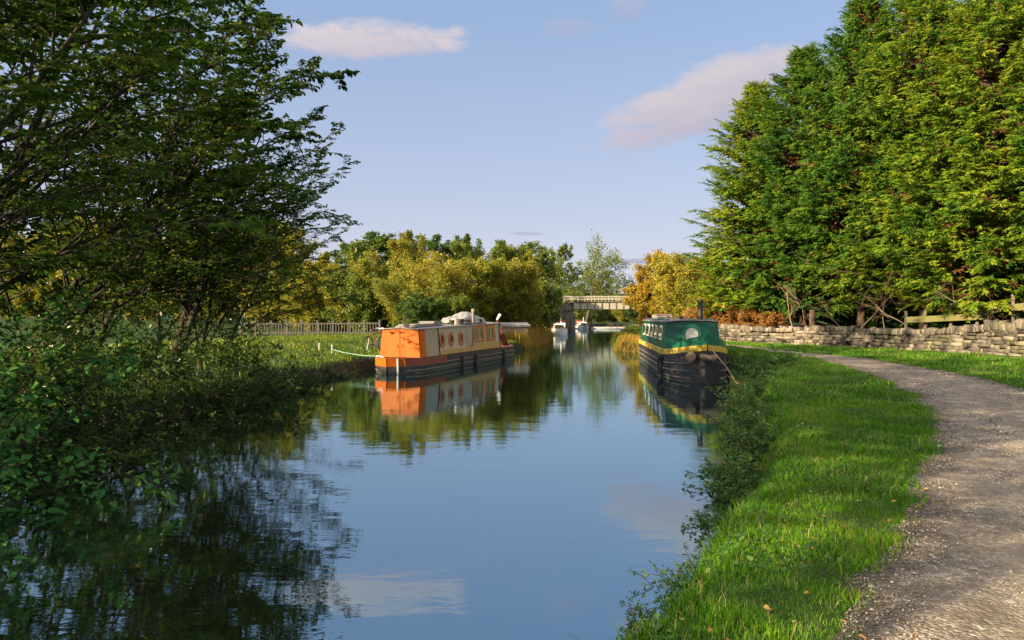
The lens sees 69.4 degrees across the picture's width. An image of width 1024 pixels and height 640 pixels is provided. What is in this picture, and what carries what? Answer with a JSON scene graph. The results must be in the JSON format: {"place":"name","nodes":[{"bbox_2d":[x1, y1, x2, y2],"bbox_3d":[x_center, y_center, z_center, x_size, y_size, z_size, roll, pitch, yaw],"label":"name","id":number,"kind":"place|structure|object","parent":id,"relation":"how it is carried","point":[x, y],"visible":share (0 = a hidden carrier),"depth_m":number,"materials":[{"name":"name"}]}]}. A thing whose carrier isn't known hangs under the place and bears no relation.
{"place":"outdoors","nodes":[
{"label":"outdoors","id":0,"kind":"place"},
{"bbox_2d":[0,325,764,639],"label":"water","id":1,"kind":"structure","parent":0,"point":[537,493],"depth_m":7.75,"materials":[{"name":"blue liquid"}]},
{"bbox_2d":[375,314,513,373],"bbox_3d":[-2.400,1.002,33.490,2.169,2.634,14.404,0,0,17],"label":"narrowboat","id":2,"kind":"object","parent":1,"relation":"on","point":[408,350],"visible":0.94,"depth_m":29.15,"materials":[{"name":"orange metal"}]},
{"bbox_2d":[380,329,399,356],"bbox_3d":[-4.594,0.862,27.808,0.808,1.065,0.099,0,0,17],"label":"door","id":3,"kind":"structure","parent":2,"relation":"in","point":[390,340],"depth_m":27.80,"materials":[{"name":"wood"}]},
{"bbox_2d":[400,329,420,357],"bbox_3d":[-3.798,0.863,27.571,0.808,1.065,0.099,0,0,17],"label":"door","id":4,"kind":"structure","parent":2,"relation":"in","point":[409,339],"depth_m":27.58,"materials":[{"name":"wood"}]},
{"bbox_2d":[441,312,486,322],"bbox_3d":[-2.233,-0.125,34.271,1.300,0.539,3.100,0,0,17],"label":"tarpaulin","id":5,"kind":"object","parent":2,"relation":"on","point":[464,315],"visible":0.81,"depth_m":33.85,"materials":[{"name":"fabric"}]},
{"bbox_2d":[474,325,484,342],"bbox_3d":[-1.488,0.641,34.026,0.095,0.778,1.350,0,0,17],"label":"window","id":6,"kind":"structure","parent":2,"relation":"in","point":[478,330],"depth_m":33.96,"materials":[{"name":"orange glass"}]},
{"bbox_2d":[551,320,567,334],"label":"cabin cruiser","id":7,"kind":"object","parent":1,"relation":"on","point":[559,328],"visible":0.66,"depth_m":84.54,"materials":[{"name":"white paint"}]},
{"bbox_2d":[638,300,729,383],"bbox_3d":[6.791,0.784,30.669,2.460,3.100,16.201,0,0,6],"label":"narrowboat","id":8,"kind":"object","parent":1,"relation":"on","point":[677,349],"visible":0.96,"depth_m":25.27,"materials":[{"name":"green metal"}]},
{"bbox_2d":[682,324,700,340],"bbox_3d":[6.325,0.574,26.039,0.660,0.870,0.100,0,0,6],"label":"window","id":9,"kind":"structure","parent":8,"relation":"in","point":[690,330],"depth_m":26.04,"materials":[{"name":"glass"}]},
{"bbox_2d":[0,0,990,293],"label":"sky","id":10,"kind":"structure","parent":0,"point":[551,123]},
{"bbox_2d":[0,317,1023,639],"bbox_3d":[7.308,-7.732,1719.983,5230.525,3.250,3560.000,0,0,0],"label":"ground","id":11,"kind":"structure","parent":0,"point":[364,363],"depth_m":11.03,"materials":[{"name":"green plant"}]},
{"bbox_2d":[0,223,50,318],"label":"leafy bush","id":12,"kind":"object","parent":11,"relation":"on","point":[4,309],"visible":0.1,"depth_m":70.75,"materials":[{"name":"green plant"}]},
{"bbox_2d":[0,221,79,318],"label":"leafy bush","id":13,"kind":"object","parent":11,"relation":"on","point":[32,310],"visible":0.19,"depth_m":69.05,"materials":[{"name":"green plant"}]},
{"bbox_2d":[0,341,91,411],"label":"hazel bush","id":14,"kind":"object","parent":11,"relation":"on","point":[37,390],"visible":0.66,"depth_m":9.96,"materials":[{"name":"green plant"}]},
{"bbox_2d":[0,272,165,491],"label":"hazel bush","id":15,"kind":"object","parent":11,"relation":"on","point":[13,412],"visible":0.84,"depth_m":10.48,"materials":[{"name":"green plant"}]},
{"bbox_2d":[0,364,184,564],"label":"hazel bush","id":16,"kind":"object","parent":11,"relation":"on","point":[13,460],"visible":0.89,"depth_m":8.01,"materials":[{"name":"green plant"}]},
{"bbox_2d":[0,292,189,397],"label":"hazel bush","id":17,"kind":"object","parent":11,"relation":"on","point":[25,382],"visible":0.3,"depth_m":14.05,"materials":[{"name":"green plant"}]},
{"bbox_2d":[49,211,153,316],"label":"willow tree","id":18,"kind":"object","parent":11,"relation":"on","point":[71,278],"visible":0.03,"depth_m":67.61,"materials":[{"name":"green plant"}]},
{"bbox_2d":[0,288,217,418],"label":"hazel bush","id":19,"kind":"object","parent":11,"relation":"on","point":[85,337],"visible":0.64,"depth_m":12.48,"materials":[{"name":"green plant"}]},
{"bbox_2d":[0,403,219,494],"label":"bramble bush","id":20,"kind":"object","parent":11,"relation":"on","point":[55,429],"visible":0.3,"depth_m":9.09,"materials":[{"name":"green plant"}]},
{"bbox_2d":[0,0,245,230],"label":"elm tree","id":21,"kind":"object","parent":11,"relation":"on","point":[75,52],"visible":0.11,"depth_m":20.14,"materials":[{"name":"green plant"}]},
{"bbox_2d":[0,0,261,331],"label":"elm tree","id":22,"kind":"object","parent":11,"relation":"on","point":[54,76],"visible":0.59,"depth_m":11.85,"materials":[{"name":"green plant"}]},
{"bbox_2d":[88,229,176,319],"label":"leafy bush","id":23,"kind":"object","parent":11,"relation":"on","point":[140,307],"visible":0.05,"depth_m":69.31,"materials":[{"name":"green plant"}]},
{"bbox_2d":[16,364,270,469],"bbox_3d":[-6.111,1.649,11.355,4.130,2.106,4.059,0,0,22],"label":"bramble bush","id":24,"kind":"object","parent":11,"relation":"on","point":[118,432],"visible":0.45,"depth_m":11.17,"materials":[{"name":"green plant"}]},
{"bbox_2d":[39,302,249,398],"bbox_3d":[-7.175,0.650,16.546,4.993,2.205,4.076,0,0,12],"label":"hazel bush","id":25,"kind":"object","parent":11,"relation":"on","point":[186,350],"visible":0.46,"depth_m":16.26,"materials":[{"name":"green plant"}]},
{"bbox_2d":[0,0,302,314],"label":"elm tree","id":26,"kind":"object","parent":11,"relation":"on","point":[67,193],"visible":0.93,"depth_m":10.08,"materials":[{"name":"green plant"}]},
{"bbox_2d":[105,382,243,441],"bbox_3d":[-6.295,1.875,13.352,2.736,1.478,3.450,0,0,16],"label":"bramble bush","id":27,"kind":"object","parent":11,"relation":"on","point":[165,423],"visible":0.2,"depth_m":13.57,"materials":[{"name":"green plant"}]},
{"bbox_2d":[147,237,206,320],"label":"leafy bush","id":28,"kind":"object","parent":11,"relation":"on","point":[199,313],"visible":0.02,"depth_m":67.21,"materials":[{"name":"green plant"}]},
{"bbox_2d":[0,0,360,384],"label":"elm tree","id":29,"kind":"object","parent":11,"relation":"on","point":[210,122],"visible":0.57,"depth_m":15.71,"materials":[{"name":"green plant"}]},
{"bbox_2d":[37,0,345,378],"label":"elm tree","id":30,"kind":"object","parent":11,"relation":"on","point":[192,313],"visible":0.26,"depth_m":19.25,"materials":[{"name":"green plant"}]},
{"bbox_2d":[157,227,254,323],"bbox_3d":[-25.647,-3.882,65.356,9.158,9.406,8.240,0,0,36],"label":"willow tree","id":31,"kind":"object","parent":11,"relation":"on","point":[229,318],"visible":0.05,"depth_m":64.78,"materials":[{"name":"green plant"}]},
{"bbox_2d":[57,104,367,369],"bbox_3d":[-8.002,-2.300,21.767,7.324,7.964,7.983,0,0,-9],"label":"elm tree","id":32,"kind":"object","parent":11,"relation":"on","point":[326,271],"visible":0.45,"depth_m":21.84,"materials":[{"name":"green plant"}]},
{"bbox_2d":[150,350,302,423],"bbox_3d":[-6.240,1.538,15.784,3.321,1.723,3.379,0,0,-37],"label":"bramble bush","id":33,"kind":"object","parent":11,"relation":"on","point":[225,403],"visible":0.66,"depth_m":15.46,"materials":[{"name":"green plant"}]},
{"bbox_2d":[164,309,325,376],"bbox_3d":[-7.759,0.735,20.666,3.836,2.076,4.699,0,0,4],"label":"hazel bush","id":34,"kind":"object","parent":11,"relation":"on","point":[232,344],"visible":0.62,"depth_m":19.93,"materials":[{"name":"green plant"}]},
{"bbox_2d":[224,218,321,326],"bbox_3d":[-20.336,-3.591,61.425,9.158,9.406,8.240,0,0,-29],"label":"willow tree","id":35,"kind":"object","parent":11,"relation":"on","point":[292,251],"visible":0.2,"depth_m":60.45,"materials":[{"name":"green plant"}]},
{"bbox_2d":[228,366,318,407],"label":"bramble bush","id":36,"kind":"object","parent":11,"relation":"on","point":[271,389],"visible":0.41,"depth_m":17.55,"materials":[{"name":"green plant"}]},
{"bbox_2d":[224,354,335,396],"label":"bramble bush","id":37,"kind":"object","parent":11,"relation":"on","point":[289,382],"visible":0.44,"depth_m":19.98,"materials":[{"name":"green plant"}]},
{"bbox_2d":[262,251,346,329],"bbox_3d":[-16.554,-2.093,60.186,6.424,6.989,7.396,0,0,-4],"label":"leafy bush","id":38,"kind":"object","parent":11,"relation":"on","point":[319,264],"visible":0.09,"depth_m":59.00,"materials":[{"name":"green plant"}]},
{"bbox_2d":[239,320,380,335],"bbox_3d":[-12.024,0.574,44.004,8.466,1.180,0.170,0,0,0],"label":"paling fence","id":39,"kind":"object","parent":11,"relation":"on","point":[316,332],"visible":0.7,"depth_m":43.94,"materials":[{"name":"wood"}]},
{"bbox_2d":[277,263,351,331],"bbox_3d":[-14.722,-1.530,56.538,6.258,5.914,5.435,0,0,4],"label":"leafy bush","id":40,"kind":"object","parent":11,"relation":"on","point":[310,317],"visible":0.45,"depth_m":55.42,"materials":[{"name":"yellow plant"}]},
{"bbox_2d":[296,362,332,386],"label":"bramble bush","id":41,"kind":"object","parent":11,"relation":"on","point":[318,379],"visible":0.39,"depth_m":22.37,"materials":[{"name":"green plant"}]},
{"bbox_2d":[315,242,348,272],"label":"oak tree","id":42,"kind":"object","parent":11,"relation":"on","point":[338,259],"visible":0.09,"depth_m":70.32,"materials":[{"name":"green plant"}]},
{"bbox_2d":[316,264,371,331],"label":"willow tree","id":43,"kind":"object","parent":11,"relation":"on","point":[328,267],"visible":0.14,"depth_m":55.44,"materials":[{"name":"green plant"}]},
{"bbox_2d":[317,259,399,331],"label":"willow tree","id":44,"kind":"object","parent":11,"relation":"on","point":[360,312],"visible":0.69,"depth_m":51.69,"materials":[{"name":"green plant"}]},
{"bbox_2d":[0,325,725,455],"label":"bank grass","id":45,"kind":"structure","parent":11,"relation":"on","point":[635,330],"depth_m":30.10,"materials":[{"name":"plant"}]},
{"bbox_2d":[339,234,398,329],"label":"oak tree","id":46,"kind":"object","parent":11,"relation":"on","point":[376,245],"visible":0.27,"depth_m":61.99,"materials":[{"name":"green plant"}]},
{"bbox_2d":[344,230,412,319],"bbox_3d":[-11.128,-3.351,64.115,6.735,8.890,7.362,0,0,-14],"label":"alder tree","id":47,"kind":"object","parent":11,"relation":"on","point":[371,235],"visible":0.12,"depth_m":63.18,"materials":[{"name":"green plant"}]},
{"bbox_2d":[348,248,415,331],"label":"willow tree","id":48,"kind":"object","parent":11,"relation":"on","point":[372,257],"visible":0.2,"depth_m":52.37,"materials":[{"name":"green plant"}]},
{"bbox_2d":[384,229,428,287],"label":"alder tree","id":49,"kind":"object","parent":11,"relation":"on","point":[402,246],"visible":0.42,"depth_m":52.42,"materials":[{"name":"green plant"}]},
{"bbox_2d":[370,271,453,327],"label":"willow tree","id":50,"kind":"object","parent":11,"relation":"on","point":[393,294],"visible":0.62,"depth_m":47.44,"materials":[{"name":"green plant"}]},
{"bbox_2d":[392,292,442,326],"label":"leafy bush","id":51,"kind":"object","parent":11,"relation":"on","point":[420,310],"visible":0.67,"depth_m":44.67,"materials":[{"name":"green plant"}]},
{"bbox_2d":[389,248,480,320],"bbox_3d":[-5.270,-1.806,50.064,4.926,6.008,6.212,0,0,-39],"label":"willow tree","id":52,"kind":"object","parent":11,"relation":"on","point":[418,272],"visible":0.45,"depth_m":48.96,"materials":[{"name":"yellow plant"}]},
{"bbox_2d":[410,233,462,266],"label":"alder tree","id":53,"kind":"object","parent":11,"relation":"on","point":[433,244],"visible":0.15,"depth_m":65.68,"materials":[{"name":"green plant"}]},
{"bbox_2d":[433,289,479,323],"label":"leafy bush","id":54,"kind":"object","parent":11,"relation":"on","point":[461,303],"visible":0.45,"depth_m":45.37,"materials":[{"name":"green plant"}]},
{"bbox_2d":[444,233,489,267],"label":"alder tree","id":55,"kind":"object","parent":11,"relation":"on","point":[458,249],"visible":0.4,"depth_m":64.16,"materials":[{"name":"green plant"}]},
{"bbox_2d":[428,254,517,321],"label":"willow tree","id":56,"kind":"object","parent":11,"relation":"on","point":[484,296],"visible":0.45,"depth_m":52.05,"materials":[{"name":"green plant"}]},
{"bbox_2d":[487,239,519,265],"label":"alder tree","id":57,"kind":"object","parent":11,"relation":"on","point":[498,250],"visible":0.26,"depth_m":61.75,"materials":[{"name":"green plant"}]},
{"bbox_2d":[474,256,545,321],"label":"willow tree","id":58,"kind":"object","parent":11,"relation":"on","point":[527,275],"visible":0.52,"depth_m":54.61,"materials":[{"name":"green plant"}]},
{"bbox_2d":[499,322,529,337],"bbox_3d":[0.080,0.742,50.505,2.000,1.170,1.360,0,0,-20],"label":"covered stack","id":59,"kind":"object","parent":11,"relation":"on","point":[519,326],"visible":0.6,"depth_m":50.03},
{"bbox_2d":[491,244,543,284],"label":"oak tree","id":60,"kind":"object","parent":11,"relation":"on","point":[526,257],"visible":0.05,"depth_m":70.80,"materials":[{"name":"green plant"}]},
{"bbox_2d":[505,286,547,329],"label":"leafy bush","id":61,"kind":"object","parent":11,"relation":"on","point":[531,316],"visible":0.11,"depth_m":57.15,"materials":[{"name":"green plant"}]},
{"bbox_2d":[505,239,559,284],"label":"oak tree","id":62,"kind":"object","parent":11,"relation":"on","point":[548,271],"visible":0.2,"depth_m":86.83,"materials":[{"name":"green plant"}]},
{"bbox_2d":[531,276,564,330],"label":"leafy bush","id":63,"kind":"object","parent":11,"relation":"on","point":[552,301],"visible":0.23,"depth_m":62.55,"materials":[{"name":"green plant"}]},
{"bbox_2d":[535,243,590,311],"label":"oak tree","id":64,"kind":"object","parent":11,"relation":"on","point":[561,252],"visible":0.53,"depth_m":131.29,"materials":[{"name":"green plant"}]},
{"bbox_2d":[500,325,640,351],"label":"dry reeds","id":65,"kind":"object","parent":11,"relation":"on","point":[536,336],"visible":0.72,"depth_m":47.95,"materials":[{"name":"plant"}]},
{"bbox_2d":[556,229,629,328],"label":"ash tree","id":66,"kind":"object","parent":11,"relation":"on","point":[593,274],"visible":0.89,"depth_m":120.11,"materials":[{"name":"green plant"}]},
{"bbox_2d":[555,296,632,329],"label":"railway bridge","id":67,"kind":"structure","parent":11,"relation":"on","point":[566,310],"depth_m":109.91,"materials":[{"name":"paint"}]},
{"bbox_2d":[574,270,613,326],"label":"oak tree","id":68,"kind":"object","parent":11,"relation":"on","point":[583,314],"visible":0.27,"depth_m":138.37,"materials":[{"name":"green plant"}]},
{"bbox_2d":[612,295,631,322],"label":"leafy bush","id":69,"kind":"object","parent":11,"relation":"on","point":[620,317],"visible":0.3,"depth_m":176.65,"materials":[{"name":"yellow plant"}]},
{"bbox_2d":[619,272,659,327],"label":"leafy bush","id":70,"kind":"object","parent":11,"relation":"on","point":[638,302],"visible":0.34,"depth_m":71.10,"materials":[{"name":"yellow plant"}]},
{"bbox_2d":[620,596,673,628],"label":"weed clump","id":71,"kind":"object","parent":11,"relation":"on","point":[647,612],"visible":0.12,"depth_m":5.03,"materials":[{"name":"green plant"}]},
{"bbox_2d":[647,293,668,313],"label":"leafy bush","id":72,"kind":"object","parent":11,"relation":"on","point":[655,309],"visible":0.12,"depth_m":66.08,"materials":[{"name":"yellow plant"}]},
{"bbox_2d":[627,542,702,601],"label":"weed clump","id":73,"kind":"object","parent":11,"relation":"on","point":[672,574],"visible":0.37,"depth_m":5.69,"materials":[{"name":"green plant"}]},
{"bbox_2d":[631,248,702,300],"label":"willow tree","id":74,"kind":"object","parent":11,"relation":"on","point":[645,271],"visible":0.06,"depth_m":71.65,"materials":[{"name":"yellow plant"}]},
{"bbox_2d":[648,250,722,316],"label":"willow tree","id":75,"kind":"object","parent":11,"relation":"on","point":[668,280],"visible":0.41,"depth_m":59.20,"materials":[{"name":"yellow plant"}]},
{"bbox_2d":[667,271,735,318],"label":"leafy bush","id":76,"kind":"object","parent":11,"relation":"on","point":[682,288],"visible":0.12,"depth_m":55.29,"materials":[{"name":"yellow plant"}]},
{"bbox_2d":[681,305,737,323],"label":"scrub bush","id":77,"kind":"object","parent":11,"relation":"on","point":[690,311],"visible":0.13,"depth_m":51.20,"materials":[{"name":"brown plant"}]},
{"bbox_2d":[681,494,745,536],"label":"weed clump","id":78,"kind":"object","parent":11,"relation":"on","point":[703,522],"visible":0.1,"depth_m":7.31,"materials":[{"name":"green plant"}]},
{"bbox_2d":[682,455,767,504],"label":"weed clump","id":79,"kind":"object","parent":11,"relation":"on","point":[735,492],"visible":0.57,"depth_m":8.61,"materials":[{"name":"green plant"}]},
{"bbox_2d":[698,437,768,483],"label":"weed clump","id":80,"kind":"object","parent":11,"relation":"on","point":[721,472],"visible":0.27,"depth_m":9.38,"materials":[{"name":"green plant"}]},
{"bbox_2d":[703,303,764,324],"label":"scrub bush","id":81,"kind":"object","parent":11,"relation":"on","point":[725,318],"visible":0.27,"depth_m":48.61,"materials":[{"name":"brown plant"}]},
{"bbox_2d":[706,371,779,401],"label":"bramble bush","id":82,"kind":"object","parent":11,"relation":"on","point":[755,395],"visible":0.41,"depth_m":18.38,"materials":[{"name":"green plant"}]},
{"bbox_2d":[719,379,766,412],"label":"bramble bush","id":83,"kind":"object","parent":11,"relation":"on","point":[743,401],"visible":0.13,"depth_m":16.26,"materials":[{"name":"green plant"}]},
{"bbox_2d":[727,306,765,332],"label":"scrub bush","id":84,"kind":"object","parent":11,"relation":"on","point":[743,317],"visible":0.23,"depth_m":47.09,"materials":[{"name":"brown plant"}]},
{"bbox_2d":[715,405,779,444],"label":"bramble bush","id":85,"kind":"object","parent":11,"relation":"on","point":[756,428],"visible":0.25,"depth_m":12.89,"materials":[{"name":"green plant"}]},
{"bbox_2d":[708,390,791,424],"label":"bramble bush","id":86,"kind":"object","parent":11,"relation":"on","point":[753,408],"visible":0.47,"depth_m":14.47,"materials":[{"name":"green plant"}]},
{"bbox_2d":[677,79,834,321],"bbox_3d":[16.628,-7.405,49.405,11.187,17.490,11.279,0,0,0],"label":"cypress tree","id":87,"kind":"object","parent":11,"relation":"on","point":[734,190],"visible":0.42,"depth_m":48.49,"materials":[{"name":"green plant"}]},
{"bbox_2d":[728,365,788,391],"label":"bramble bush","id":88,"kind":"object","parent":11,"relation":"on","point":[740,379],"visible":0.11,"depth_m":20.59,"materials":[{"name":"green plant"}]},
{"bbox_2d":[703,411,824,461],"bbox_3d":[3.813,1.796,10.941,1.665,0.937,2.030,0,0,-2],"label":"bramble bush","id":89,"kind":"object","parent":11,"relation":"on","point":[752,448],"visible":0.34,"depth_m":11.02,"materials":[{"name":"green plant"}]},
{"bbox_2d":[728,356,805,382],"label":"bramble bush","id":90,"kind":"object","parent":11,"relation":"on","point":[741,367],"visible":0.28,"depth_m":22.59,"materials":[{"name":"green plant"}]},
{"bbox_2d":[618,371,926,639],"bbox_3d":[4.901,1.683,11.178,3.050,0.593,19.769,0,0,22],"label":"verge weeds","id":91,"kind":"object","parent":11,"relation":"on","point":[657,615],"visible":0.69,"depth_m":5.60,"materials":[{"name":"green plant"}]},
{"bbox_2d":[742,343,807,374],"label":"bramble bush","id":92,"kind":"object","parent":11,"relation":"on","point":[780,359],"visible":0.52,"depth_m":24.01,"materials":[{"name":"green plant"}]},
{"bbox_2d":[758,310,796,332],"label":"scrub bush","id":93,"kind":"object","parent":11,"relation":"on","point":[774,318],"visible":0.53,"depth_m":45.19,"materials":[{"name":"brown plant"}]},
{"bbox_2d":[722,40,909,326],"bbox_3d":[18.782,-8.053,46.284,11.601,18.811,11.619,0,0,33],"label":"cypress tree","id":94,"kind":"object","parent":11,"relation":"on","point":[791,94],"visible":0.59,"depth_m":45.08,"materials":[{"name":"green plant"}]},
{"bbox_2d":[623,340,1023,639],"bbox_3d":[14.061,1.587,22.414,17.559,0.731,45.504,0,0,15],"label":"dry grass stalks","id":95,"kind":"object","parent":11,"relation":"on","point":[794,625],"visible":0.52,"depth_m":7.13,"materials":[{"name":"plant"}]},
{"bbox_2d":[760,58,929,334],"bbox_3d":[22.767,-8.191,48.531,13.339,19.930,11.406,0,0,10],"label":"cypress tree","id":96,"kind":"object","parent":11,"relation":"on","point":[851,321],"visible":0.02,"depth_m":46.37,"materials":[{"name":"green plant"}]},
{"bbox_2d":[677,357,1022,639],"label":"fallen leaves","id":97,"kind":"object","parent":11,"relation":"on","point":[766,607],"visible":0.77,"depth_m":5.73,"materials":[{"name":"brown plant"}]},
{"bbox_2d":[757,0,960,327],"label":"cypress tree","id":98,"kind":"object","parent":11,"relation":"on","point":[858,15],"visible":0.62,"depth_m":41.52,"materials":[{"name":"green plant"}]},
{"bbox_2d":[718,318,1023,356],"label":"dry stone wall","id":99,"kind":"structure","parent":11,"relation":"on","point":[994,337],"depth_m":35.03,"materials":[{"name":"beige stone"}]},
{"bbox_2d":[797,0,1023,328],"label":"cypress tree","id":100,"kind":"object","parent":11,"relation":"on","point":[920,25],"visible":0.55,"depth_m":38.79,"materials":[{"name":"green plant"}]},
{"bbox_2d":[866,0,1005,328],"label":"cypress tree","id":101,"kind":"object","parent":11,"relation":"on","point":[935,325],"visible":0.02,"depth_m":43.50,"materials":[{"name":"green plant"}]},
{"bbox_2d":[850,0,1023,322],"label":"cypress tree","id":102,"kind":"object","parent":11,"relation":"on","point":[983,19],"visible":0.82,"depth_m":35.43,"materials":[{"name":"green plant"}]},
{"bbox_2d":[904,294,1023,335],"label":"wooden barrier","id":103,"kind":"object","parent":11,"relation":"on","point":[925,318],"visible":0.49,"depth_m":35.73,"materials":[{"name":"wood"}]},
{"bbox_2d":[927,1,1023,324],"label":"cypress tree","id":104,"kind":"object","parent":11,"relation":"on","point":[981,322],"depth_m":37.65,"materials":[{"name":"green plant"}]},
{"bbox_2d":[967,38,1023,266],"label":"cypress tree","id":105,"kind":"object","parent":11,"relation":"on","point":[1016,230],"visible":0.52,"depth_m":34.37,"materials":[{"name":"green plant"}]},
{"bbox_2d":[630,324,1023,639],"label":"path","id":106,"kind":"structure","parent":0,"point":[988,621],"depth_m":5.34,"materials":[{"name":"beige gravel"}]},
{"bbox_2d":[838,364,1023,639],"bbox_3d":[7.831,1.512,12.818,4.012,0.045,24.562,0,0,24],"label":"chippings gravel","id":107,"kind":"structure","parent":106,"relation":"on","point":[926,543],"depth_m":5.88,"materials":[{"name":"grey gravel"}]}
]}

